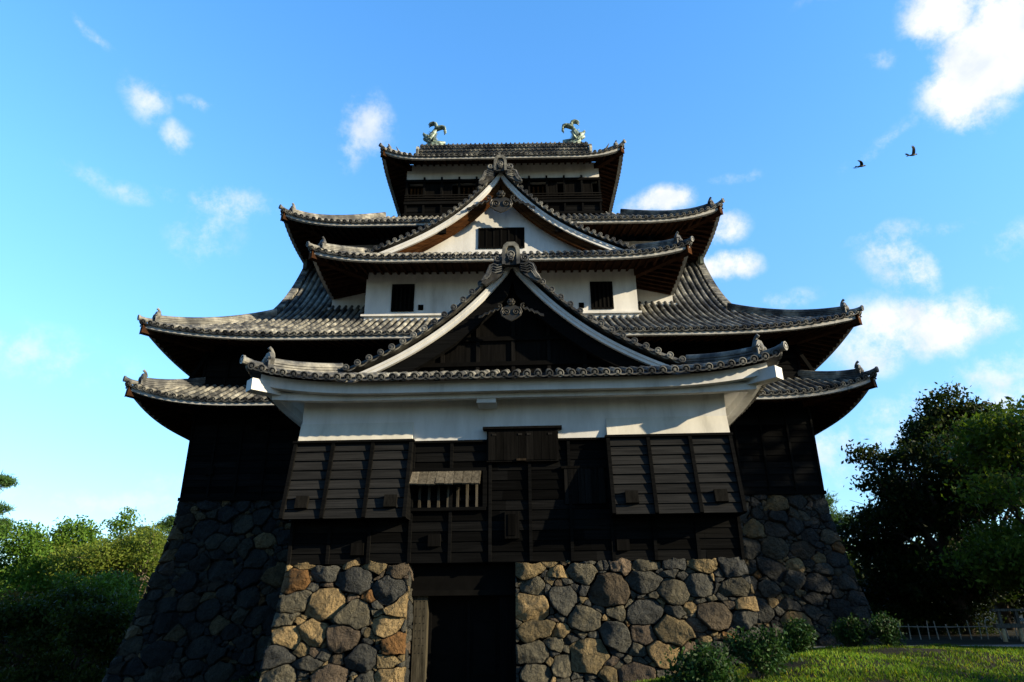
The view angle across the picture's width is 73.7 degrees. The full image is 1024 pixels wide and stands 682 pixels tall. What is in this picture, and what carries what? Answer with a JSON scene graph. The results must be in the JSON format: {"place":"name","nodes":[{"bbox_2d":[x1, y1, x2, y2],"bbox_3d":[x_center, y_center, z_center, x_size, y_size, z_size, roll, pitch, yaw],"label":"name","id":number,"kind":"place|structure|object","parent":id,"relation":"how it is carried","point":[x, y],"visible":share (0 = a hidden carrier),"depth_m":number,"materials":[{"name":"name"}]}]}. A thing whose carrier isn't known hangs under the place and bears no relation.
{"place":"outdoors","nodes":[
{"label":"outdoors","id":0,"kind":"place"},
{"bbox_2d":[0,0,1023,604],"label":"sky","id":1,"kind":"structure","parent":0,"point":[151,151],"materials":[{"name":"blue"}]},
{"bbox_2d":[7,608,1023,681],"bbox_3d":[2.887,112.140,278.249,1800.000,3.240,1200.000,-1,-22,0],"label":"ground","id":2,"kind":"structure","parent":0,"point":[993,639],"depth_m":12.50,"materials":[{"name":"green plant"}]},
{"bbox_2d":[0,470,19,541],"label":"pine tree","id":3,"kind":"object","parent":2,"relation":"on","point":[6,481],"visible":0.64,"depth_m":69.69,"materials":[{"name":"green plant"}]},
{"bbox_2d":[0,584,42,670],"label":"maple tree","id":4,"kind":"object","parent":2,"relation":"on","point":[15,594],"visible":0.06,"depth_m":43.42,"materials":[{"name":"green plant"}]},
{"bbox_2d":[0,588,83,681],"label":"maple tree","id":5,"kind":"object","parent":2,"relation":"on","point":[17,621],"visible":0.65,"depth_m":35.77,"materials":[{"name":"green plant"}]},
{"bbox_2d":[0,514,108,657],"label":"broadleaf tree","id":6,"kind":"object","parent":2,"relation":"on","point":[23,568],"visible":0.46,"depth_m":64.31,"materials":[{"name":"green plant"}]},
{"bbox_2d":[5,580,139,681],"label":"maple tree","id":7,"kind":"object","parent":2,"relation":"on","point":[79,612],"visible":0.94,"depth_m":35.07,"materials":[{"name":"green plant"}]},
{"bbox_2d":[8,565,147,681],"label":"maple tree","id":8,"kind":"object","parent":2,"relation":"on","point":[121,585],"visible":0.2,"depth_m":46.39,"materials":[{"name":"green plant"}]},
{"bbox_2d":[35,521,170,604],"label":"olive tree","id":9,"kind":"object","parent":2,"relation":"on","point":[140,552],"visible":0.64,"depth_m":60.70,"materials":[{"name":"green plant"}]},
{"bbox_2d":[90,506,161,588],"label":"broadleaf tree","id":10,"kind":"object","parent":2,"relation":"on","point":[121,525],"visible":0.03,"depth_m":71.90,"materials":[{"name":"green plant"}]},
{"bbox_2d":[130,511,175,534],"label":"tree","id":11,"kind":"object","parent":2,"relation":"on","point":[168,522],"visible":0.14,"depth_m":71.75,"materials":[{"name":"green plant"}]},
{"bbox_2d":[102,119,881,681],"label":"castle keep","id":12,"kind":"structure","parent":2,"relation":"on","point":[368,283],"depth_m":26.72,"materials":[{"name":"wood"}]},
{"bbox_2d":[240,242,787,681],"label":"entrance turret","id":13,"kind":"object","parent":2,"relation":"on","point":[463,473],"visible":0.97,"depth_m":16.52,"materials":[{"name":"stone"}]},
{"bbox_2d":[427,595,499,681],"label":"door","id":14,"kind":"structure","parent":13,"relation":"in","point":[464,631],"depth_m":16.20,"materials":[{"name":"black wood"}]},
{"bbox_2d":[71,524,998,640],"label":"woods","id":15,"kind":"object","parent":2,"relation":"on","point":[856,570],"depth_m":54.61,"materials":[{"name":"green plant"}]},
{"bbox_2d":[777,611,817,654],"bbox_3d":[5.552,5.767,13.293,0.870,0.970,1.117,-1,-22,0],"label":"shrub","id":16,"kind":"object","parent":2,"relation":"on","point":[801,635],"visible":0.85,"depth_m":13.15,"materials":[{"name":"green plant"}]},
{"bbox_2d":[827,612,874,649],"bbox_3d":[7.644,6.602,15.354,0.962,0.954,0.768,-16,-26,35],"label":"shrub","id":17,"kind":"object","parent":2,"relation":"on","point":[850,633],"visible":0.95,"depth_m":15.27,"materials":[{"name":"green plant"}]},
{"bbox_2d":[866,610,906,647],"bbox_3d":[8.283,6.556,15.239,0.900,1.036,1.050,-1,-22,0],"label":"shrub","id":18,"kind":"object","parent":2,"relation":"on","point":[886,633],"visible":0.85,"depth_m":15.09,"materials":[{"name":"green plant"}]},
{"bbox_2d":[834,500,957,621],"bbox_3d":[18.761,11.294,33.661,6.211,6.737,6.594,-1,-22,0],"label":"broadleaf tree","id":19,"kind":"object","parent":2,"relation":"on","point":[863,552],"visible":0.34,"depth_m":32.83,"materials":[{"name":"green plant"}]},
{"bbox_2d":[841,428,1023,633],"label":"broadleaf tree","id":20,"kind":"object","parent":2,"relation":"on","point":[904,494],"visible":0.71,"depth_m":31.47,"materials":[{"name":"green plant"}]},
{"bbox_2d":[867,595,1006,634],"bbox_3d":[17.729,12.558,30.666,8.346,2.350,2.650,-1,-22,0],"label":"hedge","id":21,"kind":"object","parent":2,"relation":"on","point":[921,617],"visible":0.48,"depth_m":30.27,"materials":[{"name":"green plant"}]},
{"bbox_2d":[891,376,1023,629],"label":"broadleaf tree","id":22,"kind":"object","parent":2,"relation":"on","point":[935,414],"visible":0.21,"depth_m":37.93,"materials":[{"name":"green plant"}]},
{"bbox_2d":[897,620,1022,639],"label":"bamboo fence","id":23,"kind":"object","parent":2,"relation":"on","point":[957,626],"visible":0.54,"depth_m":25.76,"materials":[{"name":"grey wood"}]},
{"bbox_2d":[915,395,1023,599],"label":"maple tree","id":24,"kind":"object","parent":2,"relation":"on","point":[997,556],"visible":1,"depth_m":26.34,"materials":[{"name":"green plant"}]},
{"bbox_2d":[989,609,1023,641],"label":"wooden barrier","id":25,"kind":"object","parent":2,"relation":"on","point":[1017,624],"visible":0.85,"depth_m":23.77,"materials":[{"name":"grey wood"}]},
{"bbox_2d":[628,643,1023,681],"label":"grass","id":26,"kind":"structure","parent":0,"point":[828,650],"depth_m":11.49,"materials":[{"name":"green plant"}]},
{"bbox_2d":[656,639,740,681],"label":"shrub","id":27,"kind":"object","parent":26,"relation":"on","point":[704,665],"visible":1,"depth_m":9.92,"materials":[{"name":"green plant"}]},
{"bbox_2d":[715,624,802,679],"bbox_3d":[3.929,5.051,11.046,1.047,0.897,1.290,15,-26,-34],"label":"shrub","id":28,"kind":"object","parent":26,"relation":"on","point":[767,652],"visible":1,"depth_m":10.89,"materials":[{"name":"green plant"}]},
{"bbox_2d":[825,489,858,557],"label":"tree","id":29,"kind":"object","parent":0,"point":[835,515],"visible":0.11,"depth_m":50.17,"materials":[{"name":"green plant"}]},
{"bbox_2d":[855,160,865,167],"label":"crow","id":30,"kind":"object","parent":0,"point":[861,164],"visible":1,"depth_m":40.73,"materials":[{"name":"black"}]},
{"bbox_2d":[786,644,1023,647],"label":"path","id":31,"kind":"structure","parent":0,"point":[1017,645],"depth_m":21.06,"materials":[{"name":"grey"}]},
{"bbox_2d":[905,145,916,156],"bbox_3d":[23.050,-10.909,39.516,0.624,0.507,0.594,-21,-29,41],"label":"crow","id":32,"kind":"object","parent":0,"point":[913,151],"visible":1,"depth_m":39.38,"materials":[{"name":"black"}]}
]}

